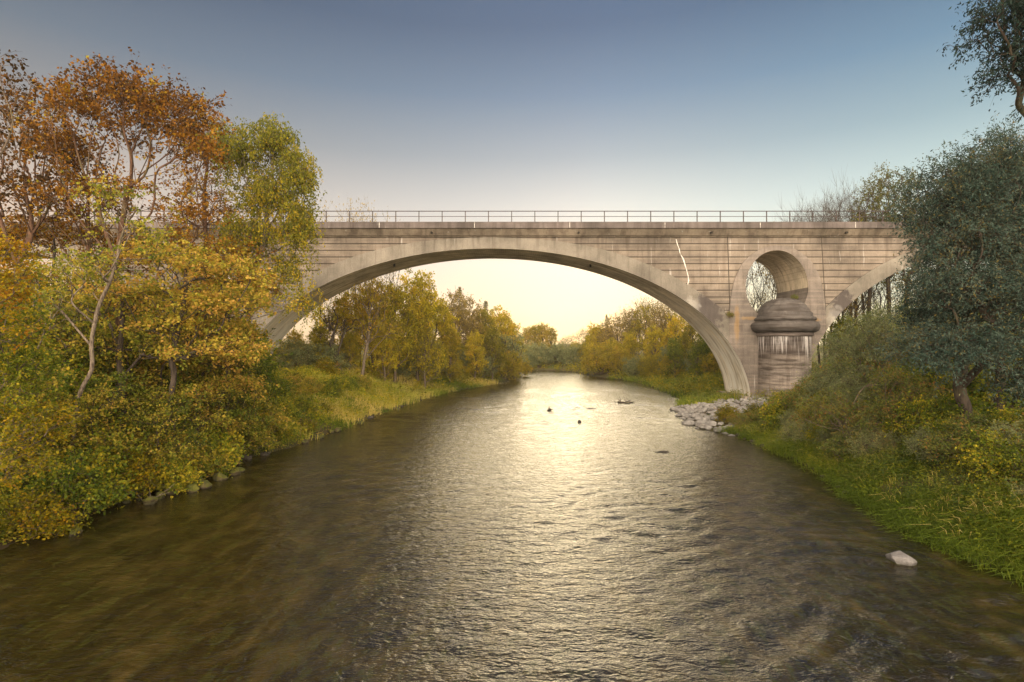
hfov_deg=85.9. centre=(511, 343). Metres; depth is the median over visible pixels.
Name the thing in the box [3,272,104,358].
sapling
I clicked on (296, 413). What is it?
green shrub
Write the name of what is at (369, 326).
ash tree
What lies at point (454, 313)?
broadleaf tree
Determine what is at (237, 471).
stone
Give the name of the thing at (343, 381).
green shrub
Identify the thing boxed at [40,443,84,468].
green shrub
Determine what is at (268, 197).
birch tree
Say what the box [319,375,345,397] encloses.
green shrub
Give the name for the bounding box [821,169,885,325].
bare tree
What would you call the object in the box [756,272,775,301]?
bare tree
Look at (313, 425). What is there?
yellowing shrub
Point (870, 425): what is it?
sallow shrub
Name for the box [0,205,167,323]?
beech tree
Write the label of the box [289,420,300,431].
green shrub
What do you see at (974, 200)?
willow tree
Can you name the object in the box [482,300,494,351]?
spruce tree
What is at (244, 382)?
maple tree
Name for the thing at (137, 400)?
sapling
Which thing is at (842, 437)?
sallow shrub
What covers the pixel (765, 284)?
bare tree
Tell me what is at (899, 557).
boulder
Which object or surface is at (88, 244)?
maple tree
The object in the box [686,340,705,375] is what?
broadleaf tree
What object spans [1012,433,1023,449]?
bramble shrub
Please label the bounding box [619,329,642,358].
broadleaf tree
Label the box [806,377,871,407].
sallow shrub
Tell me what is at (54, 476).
green shrub
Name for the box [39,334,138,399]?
green shrub
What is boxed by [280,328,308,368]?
broadleaf tree
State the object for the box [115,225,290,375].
beech tree
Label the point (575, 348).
sallow shrub
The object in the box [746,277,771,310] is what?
bare tree
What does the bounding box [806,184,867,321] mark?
bare tree
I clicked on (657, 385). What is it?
dry grass
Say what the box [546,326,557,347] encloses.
poplar tree
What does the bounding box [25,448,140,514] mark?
green shrub
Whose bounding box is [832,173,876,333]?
bare tree
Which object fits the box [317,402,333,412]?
yellowing shrub
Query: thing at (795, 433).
sallow shrub
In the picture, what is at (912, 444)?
sallow shrub
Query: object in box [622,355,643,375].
sallow shrub
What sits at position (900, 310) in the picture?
broadleaf tree
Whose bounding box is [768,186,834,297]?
bare tree
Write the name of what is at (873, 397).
green shrub
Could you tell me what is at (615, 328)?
broadleaf tree
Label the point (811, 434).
green shrub
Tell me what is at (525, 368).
sallow shrub
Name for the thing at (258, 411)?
yellowing shrub
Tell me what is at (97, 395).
green shrub
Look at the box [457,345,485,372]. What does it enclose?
sallow shrub
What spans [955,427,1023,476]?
green shrub
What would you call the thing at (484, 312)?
broadleaf tree
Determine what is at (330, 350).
sallow shrub
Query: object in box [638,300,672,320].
bare tree
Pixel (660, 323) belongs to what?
broadleaf tree
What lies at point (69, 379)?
green shrub
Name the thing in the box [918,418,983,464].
bramble shrub
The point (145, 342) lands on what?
green shrub
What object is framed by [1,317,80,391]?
green shrub
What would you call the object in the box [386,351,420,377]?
sallow shrub
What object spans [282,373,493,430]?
grass
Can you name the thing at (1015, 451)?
green shrub
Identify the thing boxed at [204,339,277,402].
sapling
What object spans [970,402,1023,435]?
green shrub
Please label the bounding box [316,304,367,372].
broken tree
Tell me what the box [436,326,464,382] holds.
broadleaf tree
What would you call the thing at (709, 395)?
undergrowth
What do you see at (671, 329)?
broadleaf tree
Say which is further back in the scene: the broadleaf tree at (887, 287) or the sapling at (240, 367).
the broadleaf tree at (887, 287)
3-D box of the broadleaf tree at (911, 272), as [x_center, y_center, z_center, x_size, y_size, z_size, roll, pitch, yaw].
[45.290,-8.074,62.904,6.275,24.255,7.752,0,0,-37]
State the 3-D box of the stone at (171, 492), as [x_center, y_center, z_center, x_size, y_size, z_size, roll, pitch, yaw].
[-13.227,5.663,21.354,0.465,0.497,0.634,0,0,10]
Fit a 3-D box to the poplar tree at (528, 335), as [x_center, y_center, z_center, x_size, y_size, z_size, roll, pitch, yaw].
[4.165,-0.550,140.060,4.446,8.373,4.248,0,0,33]
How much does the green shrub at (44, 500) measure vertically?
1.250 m
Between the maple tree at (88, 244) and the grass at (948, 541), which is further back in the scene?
the maple tree at (88, 244)
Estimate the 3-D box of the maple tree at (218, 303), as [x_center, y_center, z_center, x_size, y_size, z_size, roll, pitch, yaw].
[-13.542,0.481,23.474,8.400,10.510,5.407,0,0,0]
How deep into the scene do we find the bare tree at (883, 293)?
64.55 m
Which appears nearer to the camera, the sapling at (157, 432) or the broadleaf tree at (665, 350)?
the sapling at (157, 432)
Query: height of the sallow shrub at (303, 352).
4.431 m
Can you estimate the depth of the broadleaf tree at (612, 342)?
105.62 m
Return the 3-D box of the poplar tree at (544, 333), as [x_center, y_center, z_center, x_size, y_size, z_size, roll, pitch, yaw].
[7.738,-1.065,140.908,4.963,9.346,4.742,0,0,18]
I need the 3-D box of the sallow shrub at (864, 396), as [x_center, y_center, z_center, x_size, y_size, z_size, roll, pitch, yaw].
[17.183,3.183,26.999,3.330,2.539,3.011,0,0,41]
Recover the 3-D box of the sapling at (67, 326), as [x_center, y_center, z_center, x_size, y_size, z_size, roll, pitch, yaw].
[-18.378,1.038,22.502,3.806,5.626,4.136,0,0,-42]
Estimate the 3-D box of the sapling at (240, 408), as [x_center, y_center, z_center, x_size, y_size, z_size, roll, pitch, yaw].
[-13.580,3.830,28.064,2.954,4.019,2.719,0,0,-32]
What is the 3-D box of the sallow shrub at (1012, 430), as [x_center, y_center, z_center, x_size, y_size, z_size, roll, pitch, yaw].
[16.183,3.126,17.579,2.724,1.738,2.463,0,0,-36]
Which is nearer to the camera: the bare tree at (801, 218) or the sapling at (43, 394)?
the sapling at (43, 394)
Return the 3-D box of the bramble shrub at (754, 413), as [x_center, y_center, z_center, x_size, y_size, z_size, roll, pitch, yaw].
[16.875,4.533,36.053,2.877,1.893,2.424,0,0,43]
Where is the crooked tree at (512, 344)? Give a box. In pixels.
[500,333,530,365]
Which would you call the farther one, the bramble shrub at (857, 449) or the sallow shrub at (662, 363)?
the sallow shrub at (662, 363)
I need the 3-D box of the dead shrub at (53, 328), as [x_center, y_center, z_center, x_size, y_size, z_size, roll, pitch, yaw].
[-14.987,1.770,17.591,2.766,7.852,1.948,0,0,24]
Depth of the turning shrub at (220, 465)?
23.55 m
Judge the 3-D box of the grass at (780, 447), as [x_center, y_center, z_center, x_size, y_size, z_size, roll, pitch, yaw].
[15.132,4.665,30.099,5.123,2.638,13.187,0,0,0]
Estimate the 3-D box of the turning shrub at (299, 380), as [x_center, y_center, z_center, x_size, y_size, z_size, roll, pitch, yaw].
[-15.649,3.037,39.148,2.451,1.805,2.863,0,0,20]
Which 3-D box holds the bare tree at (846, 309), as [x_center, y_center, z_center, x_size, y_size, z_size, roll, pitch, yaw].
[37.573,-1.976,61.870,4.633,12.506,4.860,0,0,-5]
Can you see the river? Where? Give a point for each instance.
(512, 530)
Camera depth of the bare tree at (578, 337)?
147.87 m
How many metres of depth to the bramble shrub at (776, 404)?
34.37 m
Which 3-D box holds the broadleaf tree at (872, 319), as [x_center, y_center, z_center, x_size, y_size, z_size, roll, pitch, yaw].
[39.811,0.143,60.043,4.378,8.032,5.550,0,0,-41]
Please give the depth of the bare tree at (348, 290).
67.66 m
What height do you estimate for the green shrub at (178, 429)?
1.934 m
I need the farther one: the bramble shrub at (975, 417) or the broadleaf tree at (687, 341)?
the broadleaf tree at (687, 341)
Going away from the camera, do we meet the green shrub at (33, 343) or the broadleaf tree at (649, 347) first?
the green shrub at (33, 343)
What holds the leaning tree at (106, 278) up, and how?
on the ground at (552, 368)
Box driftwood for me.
[618,398,634,402]
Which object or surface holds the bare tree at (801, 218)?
on the ground at (552, 368)
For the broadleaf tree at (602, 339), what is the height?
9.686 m
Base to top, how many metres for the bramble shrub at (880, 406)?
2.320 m
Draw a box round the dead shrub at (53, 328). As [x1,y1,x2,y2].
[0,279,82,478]
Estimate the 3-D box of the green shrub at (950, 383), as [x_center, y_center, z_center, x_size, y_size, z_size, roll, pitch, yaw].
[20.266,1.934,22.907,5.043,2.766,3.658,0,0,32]
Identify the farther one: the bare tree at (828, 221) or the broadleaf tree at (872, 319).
the bare tree at (828, 221)
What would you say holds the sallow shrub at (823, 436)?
on the ground at (552, 368)
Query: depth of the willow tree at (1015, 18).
13.32 m
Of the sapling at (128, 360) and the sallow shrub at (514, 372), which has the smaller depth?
the sapling at (128, 360)
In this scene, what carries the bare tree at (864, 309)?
on the ground at (552, 368)
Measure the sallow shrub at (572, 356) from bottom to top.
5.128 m
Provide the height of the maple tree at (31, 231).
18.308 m
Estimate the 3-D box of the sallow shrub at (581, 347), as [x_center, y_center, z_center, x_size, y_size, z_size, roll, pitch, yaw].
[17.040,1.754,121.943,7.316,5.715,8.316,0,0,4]
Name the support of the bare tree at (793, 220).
on the ground at (552, 368)
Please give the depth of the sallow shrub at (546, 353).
123.50 m
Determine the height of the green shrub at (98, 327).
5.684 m
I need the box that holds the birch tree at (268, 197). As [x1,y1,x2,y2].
[200,110,335,375]
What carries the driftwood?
on the river
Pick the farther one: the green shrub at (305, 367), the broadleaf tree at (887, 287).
the broadleaf tree at (887, 287)
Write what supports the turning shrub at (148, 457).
on the ground at (552, 368)
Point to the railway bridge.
(694, 275)
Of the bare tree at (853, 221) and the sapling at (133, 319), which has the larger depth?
the bare tree at (853, 221)
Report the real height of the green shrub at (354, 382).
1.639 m
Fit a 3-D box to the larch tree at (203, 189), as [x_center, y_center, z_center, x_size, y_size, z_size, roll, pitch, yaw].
[-20.231,-6.524,36.115,6.377,19.150,4.846,0,0,17]
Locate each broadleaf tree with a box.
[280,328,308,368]
[305,322,331,362]
[324,287,367,361]
[337,331,363,371]
[349,280,399,376]
[365,320,401,382]
[370,281,422,381]
[396,268,449,380]
[404,320,444,387]
[413,291,460,376]
[432,288,474,357]
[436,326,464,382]
[457,295,488,354]
[464,329,488,378]
[471,307,502,371]
[480,326,507,380]
[483,305,520,364]
[504,322,526,370]
[584,322,602,353]
[595,320,617,344]
[601,314,624,345]
[604,337,619,356]
[617,308,644,351]
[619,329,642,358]
[625,302,657,356]
[638,324,667,368]
[643,302,677,360]
[657,346,669,373]
[660,311,688,370]
[662,333,686,376]
[676,321,702,362]
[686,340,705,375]
[697,333,712,367]
[708,352,719,373]
[820,311,864,362]
[846,177,895,318]
[855,310,892,340]
[856,162,914,319]
[883,167,941,300]
[890,299,908,330]
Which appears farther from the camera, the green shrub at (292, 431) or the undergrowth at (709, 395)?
the undergrowth at (709, 395)
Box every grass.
[259,363,501,439]
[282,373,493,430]
[607,372,746,406]
[622,367,744,404]
[714,410,892,474]
[741,397,1023,540]
[810,452,1023,593]
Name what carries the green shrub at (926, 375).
on the ground at (552, 368)
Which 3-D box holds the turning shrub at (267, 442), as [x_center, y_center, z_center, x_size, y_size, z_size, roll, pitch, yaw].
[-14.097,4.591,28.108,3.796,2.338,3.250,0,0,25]
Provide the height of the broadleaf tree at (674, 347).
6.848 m
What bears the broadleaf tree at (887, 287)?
on the ground at (552, 368)
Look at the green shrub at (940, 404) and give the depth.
21.23 m
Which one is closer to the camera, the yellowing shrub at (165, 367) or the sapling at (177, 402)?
the sapling at (177, 402)
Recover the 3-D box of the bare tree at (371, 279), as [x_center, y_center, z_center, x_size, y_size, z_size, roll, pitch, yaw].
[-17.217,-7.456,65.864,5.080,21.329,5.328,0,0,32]
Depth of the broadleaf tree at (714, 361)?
73.68 m
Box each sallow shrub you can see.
[273,336,325,372]
[308,340,352,369]
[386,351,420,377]
[410,340,449,375]
[440,354,466,375]
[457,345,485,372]
[470,352,501,377]
[494,349,524,379]
[516,355,533,376]
[520,352,535,368]
[524,340,547,368]
[535,345,555,365]
[547,340,573,364]
[557,344,582,364]
[567,342,584,361]
[573,339,589,358]
[577,338,622,374]
[600,343,634,372]
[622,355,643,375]
[634,352,662,377]
[656,351,688,375]
[681,344,708,375]
[697,346,719,373]
[774,407,805,426]
[776,415,818,444]
[794,353,856,386]
[797,291,992,401]
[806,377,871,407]
[809,420,851,444]
[824,383,888,422]
[829,426,862,447]
[841,423,907,458]
[846,403,900,443]
[902,420,958,469]
[984,416,1023,453]
[1004,477,1023,499]
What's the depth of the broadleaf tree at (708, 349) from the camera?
75.32 m
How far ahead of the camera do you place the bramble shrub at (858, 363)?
34.84 m
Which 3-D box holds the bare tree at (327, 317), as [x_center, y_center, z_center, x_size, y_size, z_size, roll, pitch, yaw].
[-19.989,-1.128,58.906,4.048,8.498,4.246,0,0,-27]
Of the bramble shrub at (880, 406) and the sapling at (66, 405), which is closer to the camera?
the sapling at (66, 405)
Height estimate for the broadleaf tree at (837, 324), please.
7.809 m
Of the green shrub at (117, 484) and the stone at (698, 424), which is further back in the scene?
the stone at (698, 424)
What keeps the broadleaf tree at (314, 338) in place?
on the ground at (552, 368)
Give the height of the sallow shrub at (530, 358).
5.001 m
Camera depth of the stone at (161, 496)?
20.59 m
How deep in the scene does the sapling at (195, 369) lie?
28.20 m
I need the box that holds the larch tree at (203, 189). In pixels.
[146,100,255,287]
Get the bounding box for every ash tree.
[1,247,214,423]
[344,277,405,376]
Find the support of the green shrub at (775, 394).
on the ground at (552, 368)
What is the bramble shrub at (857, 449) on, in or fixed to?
on the ground at (552, 368)
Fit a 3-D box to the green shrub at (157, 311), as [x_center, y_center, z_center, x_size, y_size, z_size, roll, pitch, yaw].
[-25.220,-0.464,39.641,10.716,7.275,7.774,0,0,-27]
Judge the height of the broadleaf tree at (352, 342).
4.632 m
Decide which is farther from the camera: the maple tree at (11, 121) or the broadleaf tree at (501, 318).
the broadleaf tree at (501, 318)
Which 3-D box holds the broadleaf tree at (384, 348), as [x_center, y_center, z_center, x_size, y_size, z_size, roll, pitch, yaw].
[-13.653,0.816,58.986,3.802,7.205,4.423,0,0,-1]
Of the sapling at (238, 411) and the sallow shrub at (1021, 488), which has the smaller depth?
the sallow shrub at (1021, 488)
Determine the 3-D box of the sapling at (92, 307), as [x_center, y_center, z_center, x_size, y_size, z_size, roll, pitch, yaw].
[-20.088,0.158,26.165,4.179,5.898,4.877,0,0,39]
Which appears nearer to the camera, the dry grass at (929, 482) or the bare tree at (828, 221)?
the dry grass at (929, 482)
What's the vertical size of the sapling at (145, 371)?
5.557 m
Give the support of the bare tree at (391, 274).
on the ground at (552, 368)
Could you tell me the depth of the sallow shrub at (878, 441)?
22.98 m
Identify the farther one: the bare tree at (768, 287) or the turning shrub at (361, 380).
the bare tree at (768, 287)
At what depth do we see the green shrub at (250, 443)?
28.37 m
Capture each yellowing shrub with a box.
[0,486,94,544]
[75,332,191,406]
[97,437,170,500]
[155,330,241,375]
[184,371,283,429]
[283,371,309,385]
[297,418,318,434]
[311,355,342,375]
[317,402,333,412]
[714,403,741,422]
[739,401,760,422]
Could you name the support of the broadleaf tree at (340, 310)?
on the ground at (552, 368)
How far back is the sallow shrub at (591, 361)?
99.03 m
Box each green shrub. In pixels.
[0,355,117,439]
[0,466,28,503]
[0,485,26,533]
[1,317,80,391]
[6,446,116,522]
[13,490,64,525]
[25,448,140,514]
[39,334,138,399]
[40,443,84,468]
[53,416,151,503]
[63,381,118,424]
[70,315,154,343]
[101,365,188,421]
[102,310,193,382]
[103,393,147,430]
[113,286,212,319]
[143,450,205,498]
[148,411,188,441]
[153,363,233,435]
[177,423,249,475]
[204,310,293,376]
[212,328,282,388]
[236,428,266,454]
[262,373,296,400]
[266,394,304,421]
[272,418,299,439]
[289,393,321,412]
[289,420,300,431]
[296,364,315,371]
[316,379,331,396]
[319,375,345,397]
[321,373,349,390]
[335,376,354,391]
[343,377,360,391]
[756,397,798,431]
[765,390,785,402]
[800,422,821,442]
[846,388,887,414]
[853,307,936,382]
[877,417,904,436]
[884,391,947,444]
[886,348,981,396]
[895,364,1015,410]
[912,412,974,456]
[921,390,982,422]
[927,393,1006,426]
[932,359,1023,407]
[954,426,1022,483]
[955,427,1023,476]
[966,353,1023,411]
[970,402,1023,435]
[991,441,1023,477]
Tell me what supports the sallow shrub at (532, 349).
on the ground at (552, 368)
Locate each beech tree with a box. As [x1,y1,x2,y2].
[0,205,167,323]
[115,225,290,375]
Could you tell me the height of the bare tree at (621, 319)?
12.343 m
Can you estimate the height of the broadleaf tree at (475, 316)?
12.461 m
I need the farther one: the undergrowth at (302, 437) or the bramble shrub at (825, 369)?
the bramble shrub at (825, 369)
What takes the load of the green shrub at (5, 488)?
on the ground at (552, 368)
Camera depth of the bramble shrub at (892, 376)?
25.16 m
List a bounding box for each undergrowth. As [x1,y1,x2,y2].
[0,419,308,542]
[0,427,305,544]
[273,353,827,398]
[686,372,816,427]
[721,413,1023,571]
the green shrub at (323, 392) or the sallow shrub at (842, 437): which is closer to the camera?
the sallow shrub at (842, 437)
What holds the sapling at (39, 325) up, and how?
on the ground at (552, 368)
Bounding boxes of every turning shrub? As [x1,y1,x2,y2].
[0,439,67,490]
[50,423,143,450]
[126,418,179,442]
[127,433,203,481]
[150,442,242,483]
[217,412,277,454]
[240,398,300,435]
[263,403,289,419]
[282,374,308,396]
[300,376,325,395]
[354,374,374,391]
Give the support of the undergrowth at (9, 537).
on the ground at (552, 368)
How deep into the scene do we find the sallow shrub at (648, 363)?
85.07 m
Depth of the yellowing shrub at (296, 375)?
41.98 m
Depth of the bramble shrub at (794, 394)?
32.07 m
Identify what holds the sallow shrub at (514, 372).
on the ground at (552, 368)
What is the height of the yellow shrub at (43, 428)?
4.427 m
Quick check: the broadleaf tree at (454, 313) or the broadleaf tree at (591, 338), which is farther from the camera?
the broadleaf tree at (591, 338)
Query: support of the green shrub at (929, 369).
on the ground at (552, 368)
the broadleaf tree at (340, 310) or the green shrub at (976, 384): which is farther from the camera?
the broadleaf tree at (340, 310)
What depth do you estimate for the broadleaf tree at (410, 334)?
61.63 m
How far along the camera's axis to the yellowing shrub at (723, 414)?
38.90 m
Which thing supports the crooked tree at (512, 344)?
on the ground at (552, 368)
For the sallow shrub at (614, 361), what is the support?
on the ground at (552, 368)
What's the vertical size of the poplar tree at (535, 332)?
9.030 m
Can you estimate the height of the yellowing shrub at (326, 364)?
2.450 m
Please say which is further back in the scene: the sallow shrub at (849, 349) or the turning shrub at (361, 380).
the turning shrub at (361, 380)
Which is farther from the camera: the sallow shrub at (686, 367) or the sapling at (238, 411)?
the sallow shrub at (686, 367)
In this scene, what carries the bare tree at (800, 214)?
on the ground at (552, 368)
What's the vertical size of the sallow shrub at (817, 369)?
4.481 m
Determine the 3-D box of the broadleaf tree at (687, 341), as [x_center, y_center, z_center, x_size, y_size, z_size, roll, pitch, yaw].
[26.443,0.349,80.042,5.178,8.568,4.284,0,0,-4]
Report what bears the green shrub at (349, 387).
on the ground at (552, 368)
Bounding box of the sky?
[0,0,1023,343]
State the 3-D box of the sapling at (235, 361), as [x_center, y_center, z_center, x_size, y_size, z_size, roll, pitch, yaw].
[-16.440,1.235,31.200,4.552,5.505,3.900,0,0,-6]
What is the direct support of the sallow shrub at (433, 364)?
on the ground at (552, 368)
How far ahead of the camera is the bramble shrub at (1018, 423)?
17.65 m
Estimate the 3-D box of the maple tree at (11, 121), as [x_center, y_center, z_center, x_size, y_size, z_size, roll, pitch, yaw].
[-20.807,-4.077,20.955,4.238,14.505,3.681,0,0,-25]
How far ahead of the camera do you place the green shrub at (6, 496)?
16.46 m
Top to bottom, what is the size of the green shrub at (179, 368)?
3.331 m
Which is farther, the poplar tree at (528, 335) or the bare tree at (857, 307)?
the poplar tree at (528, 335)
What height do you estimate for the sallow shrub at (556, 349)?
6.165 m
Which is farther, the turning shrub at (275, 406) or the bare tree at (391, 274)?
the bare tree at (391, 274)
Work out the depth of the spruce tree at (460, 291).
87.87 m
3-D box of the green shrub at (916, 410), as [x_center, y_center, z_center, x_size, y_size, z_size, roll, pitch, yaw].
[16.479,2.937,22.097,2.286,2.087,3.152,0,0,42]
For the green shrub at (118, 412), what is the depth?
24.40 m
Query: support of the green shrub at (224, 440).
on the ground at (552, 368)
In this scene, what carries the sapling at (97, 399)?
on the ground at (552, 368)
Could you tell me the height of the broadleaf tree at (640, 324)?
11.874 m
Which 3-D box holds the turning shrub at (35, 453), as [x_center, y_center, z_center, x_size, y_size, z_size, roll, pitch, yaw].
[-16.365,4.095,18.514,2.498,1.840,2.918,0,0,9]
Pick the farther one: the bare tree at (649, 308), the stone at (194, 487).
the bare tree at (649, 308)
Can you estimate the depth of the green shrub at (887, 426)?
23.10 m
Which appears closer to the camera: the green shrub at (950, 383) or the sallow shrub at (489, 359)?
the green shrub at (950, 383)
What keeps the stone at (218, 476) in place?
in the river
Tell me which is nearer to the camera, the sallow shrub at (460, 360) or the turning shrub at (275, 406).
the turning shrub at (275, 406)
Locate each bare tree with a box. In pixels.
[308,300,338,341]
[311,200,336,326]
[334,196,359,357]
[341,200,369,367]
[349,200,383,364]
[381,206,404,312]
[572,332,584,346]
[611,305,629,340]
[620,298,653,359]
[632,295,659,333]
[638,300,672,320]
[657,306,682,332]
[746,263,774,310]
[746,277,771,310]
[747,220,781,311]
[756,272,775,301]
[758,197,820,294]
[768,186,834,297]
[775,193,827,221]
[790,191,845,367]
[793,186,844,368]
[799,177,854,359]
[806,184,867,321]
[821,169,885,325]
[823,171,885,317]
[831,291,866,332]
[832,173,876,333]
[832,183,897,314]
[835,281,880,326]
[854,286,889,321]
[863,272,900,316]
[883,269,925,321]
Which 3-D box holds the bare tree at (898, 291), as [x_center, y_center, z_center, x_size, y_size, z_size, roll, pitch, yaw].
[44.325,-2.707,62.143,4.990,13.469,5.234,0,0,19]
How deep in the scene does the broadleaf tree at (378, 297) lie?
60.30 m
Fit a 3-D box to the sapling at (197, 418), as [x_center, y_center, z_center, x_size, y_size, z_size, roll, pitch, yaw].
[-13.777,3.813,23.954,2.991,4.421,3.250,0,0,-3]
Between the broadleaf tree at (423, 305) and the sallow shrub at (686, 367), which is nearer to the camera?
the broadleaf tree at (423, 305)
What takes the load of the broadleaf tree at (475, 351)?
on the ground at (552, 368)
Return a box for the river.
[0,370,1023,681]
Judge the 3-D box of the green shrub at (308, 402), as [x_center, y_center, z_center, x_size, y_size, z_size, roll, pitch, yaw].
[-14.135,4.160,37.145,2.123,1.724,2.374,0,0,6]
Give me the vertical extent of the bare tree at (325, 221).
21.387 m
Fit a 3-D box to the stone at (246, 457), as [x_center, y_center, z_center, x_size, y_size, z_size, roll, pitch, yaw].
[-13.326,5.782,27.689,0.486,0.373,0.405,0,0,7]
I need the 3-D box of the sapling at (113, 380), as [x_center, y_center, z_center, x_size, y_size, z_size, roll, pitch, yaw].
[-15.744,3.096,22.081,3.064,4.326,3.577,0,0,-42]
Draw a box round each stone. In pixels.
[69,527,82,536]
[142,496,157,504]
[156,491,164,498]
[163,485,179,494]
[186,483,199,492]
[197,480,211,488]
[213,472,227,480]
[229,467,240,475]
[242,455,251,459]
[682,421,692,424]
[695,422,707,427]
[705,420,716,425]
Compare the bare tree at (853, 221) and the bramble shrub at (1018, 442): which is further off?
the bare tree at (853, 221)
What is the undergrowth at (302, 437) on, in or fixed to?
on the ground at (552, 368)
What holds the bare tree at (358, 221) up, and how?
on the ground at (552, 368)
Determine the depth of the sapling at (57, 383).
19.07 m
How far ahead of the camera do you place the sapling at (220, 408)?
25.99 m
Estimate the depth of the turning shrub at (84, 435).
20.88 m
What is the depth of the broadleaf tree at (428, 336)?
63.68 m
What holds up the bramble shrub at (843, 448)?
on the ground at (552, 368)
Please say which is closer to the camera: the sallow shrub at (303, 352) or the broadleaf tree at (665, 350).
the sallow shrub at (303, 352)
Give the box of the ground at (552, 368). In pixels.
[0,344,1023,573]
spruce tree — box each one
[454,286,467,356]
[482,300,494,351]
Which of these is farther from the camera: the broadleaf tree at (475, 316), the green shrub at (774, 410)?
the broadleaf tree at (475, 316)
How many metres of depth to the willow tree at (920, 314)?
21.04 m
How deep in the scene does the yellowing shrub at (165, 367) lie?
31.91 m
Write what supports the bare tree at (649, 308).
on the ground at (552, 368)
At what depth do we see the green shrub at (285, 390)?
36.10 m
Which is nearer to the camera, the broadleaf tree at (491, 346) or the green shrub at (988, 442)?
the green shrub at (988, 442)
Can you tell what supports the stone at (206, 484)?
in the river
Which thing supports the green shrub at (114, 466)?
on the ground at (552, 368)
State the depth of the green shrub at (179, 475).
21.55 m
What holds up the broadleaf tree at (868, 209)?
on the ground at (552, 368)
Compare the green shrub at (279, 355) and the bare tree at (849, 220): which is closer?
the green shrub at (279, 355)
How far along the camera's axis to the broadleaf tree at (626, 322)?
103.22 m
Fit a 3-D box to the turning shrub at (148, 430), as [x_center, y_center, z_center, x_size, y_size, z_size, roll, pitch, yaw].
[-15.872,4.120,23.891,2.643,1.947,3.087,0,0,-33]
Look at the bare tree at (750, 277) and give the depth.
63.51 m
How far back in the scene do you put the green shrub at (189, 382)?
26.95 m
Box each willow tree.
[863,110,1023,421]
[879,161,1022,410]
[937,0,1023,124]
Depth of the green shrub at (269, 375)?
35.39 m
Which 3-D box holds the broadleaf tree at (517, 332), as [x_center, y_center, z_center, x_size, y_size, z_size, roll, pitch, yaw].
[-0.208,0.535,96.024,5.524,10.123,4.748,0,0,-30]
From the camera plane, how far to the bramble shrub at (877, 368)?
27.81 m
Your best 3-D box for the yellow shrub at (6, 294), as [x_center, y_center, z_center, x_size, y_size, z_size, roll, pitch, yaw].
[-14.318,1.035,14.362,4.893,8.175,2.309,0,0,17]
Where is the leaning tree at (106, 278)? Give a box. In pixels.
[13,169,178,456]
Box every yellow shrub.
[0,225,51,353]
[0,393,97,491]
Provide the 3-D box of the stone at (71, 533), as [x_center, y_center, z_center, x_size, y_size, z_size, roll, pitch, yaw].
[-13.272,5.710,16.674,0.315,0.319,0.465,17,-3,0]
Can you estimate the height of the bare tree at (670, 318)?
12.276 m
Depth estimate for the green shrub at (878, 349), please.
34.22 m
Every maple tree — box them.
[0,49,36,238]
[0,57,91,311]
[0,125,148,318]
[7,47,243,337]
[68,229,298,439]
[175,275,286,422]
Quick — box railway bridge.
[0,211,1011,399]
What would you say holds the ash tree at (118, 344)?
on the ground at (552, 368)
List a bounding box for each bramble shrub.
[726,411,754,426]
[747,399,773,421]
[759,393,794,414]
[772,378,813,412]
[783,382,818,411]
[785,363,936,440]
[804,347,868,388]
[814,427,877,459]
[839,338,897,388]
[847,443,873,456]
[852,327,930,396]
[859,388,916,435]
[876,377,952,433]
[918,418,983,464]
[937,408,1011,442]
[1001,413,1023,433]
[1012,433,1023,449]
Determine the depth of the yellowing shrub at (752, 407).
37.99 m
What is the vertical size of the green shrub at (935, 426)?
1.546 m
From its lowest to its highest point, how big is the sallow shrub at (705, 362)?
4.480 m
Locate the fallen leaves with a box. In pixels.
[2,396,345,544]
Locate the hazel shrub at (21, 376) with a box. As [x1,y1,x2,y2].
[0,285,75,453]
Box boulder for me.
[885,550,916,565]
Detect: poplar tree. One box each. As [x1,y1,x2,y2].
[521,325,536,345]
[528,322,543,346]
[534,323,550,347]
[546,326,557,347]
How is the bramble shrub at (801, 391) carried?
on the ground at (552, 368)
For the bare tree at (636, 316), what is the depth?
103.88 m
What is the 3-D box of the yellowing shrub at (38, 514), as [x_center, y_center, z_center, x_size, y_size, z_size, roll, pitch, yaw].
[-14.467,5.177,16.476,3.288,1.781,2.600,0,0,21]
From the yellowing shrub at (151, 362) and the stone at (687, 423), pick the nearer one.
the yellowing shrub at (151, 362)
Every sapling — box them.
[0,285,68,362]
[0,357,81,453]
[0,367,75,477]
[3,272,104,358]
[5,304,120,405]
[15,386,102,468]
[46,285,142,384]
[56,382,140,455]
[75,320,191,420]
[78,367,164,445]
[97,278,189,365]
[108,386,186,457]
[123,331,210,417]
[125,403,194,474]
[137,391,217,465]
[150,383,239,457]
[158,312,231,383]
[175,374,248,442]
[177,322,263,378]
[200,385,261,445]
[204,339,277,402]
[211,360,257,381]
[217,380,276,455]
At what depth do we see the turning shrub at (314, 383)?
41.69 m

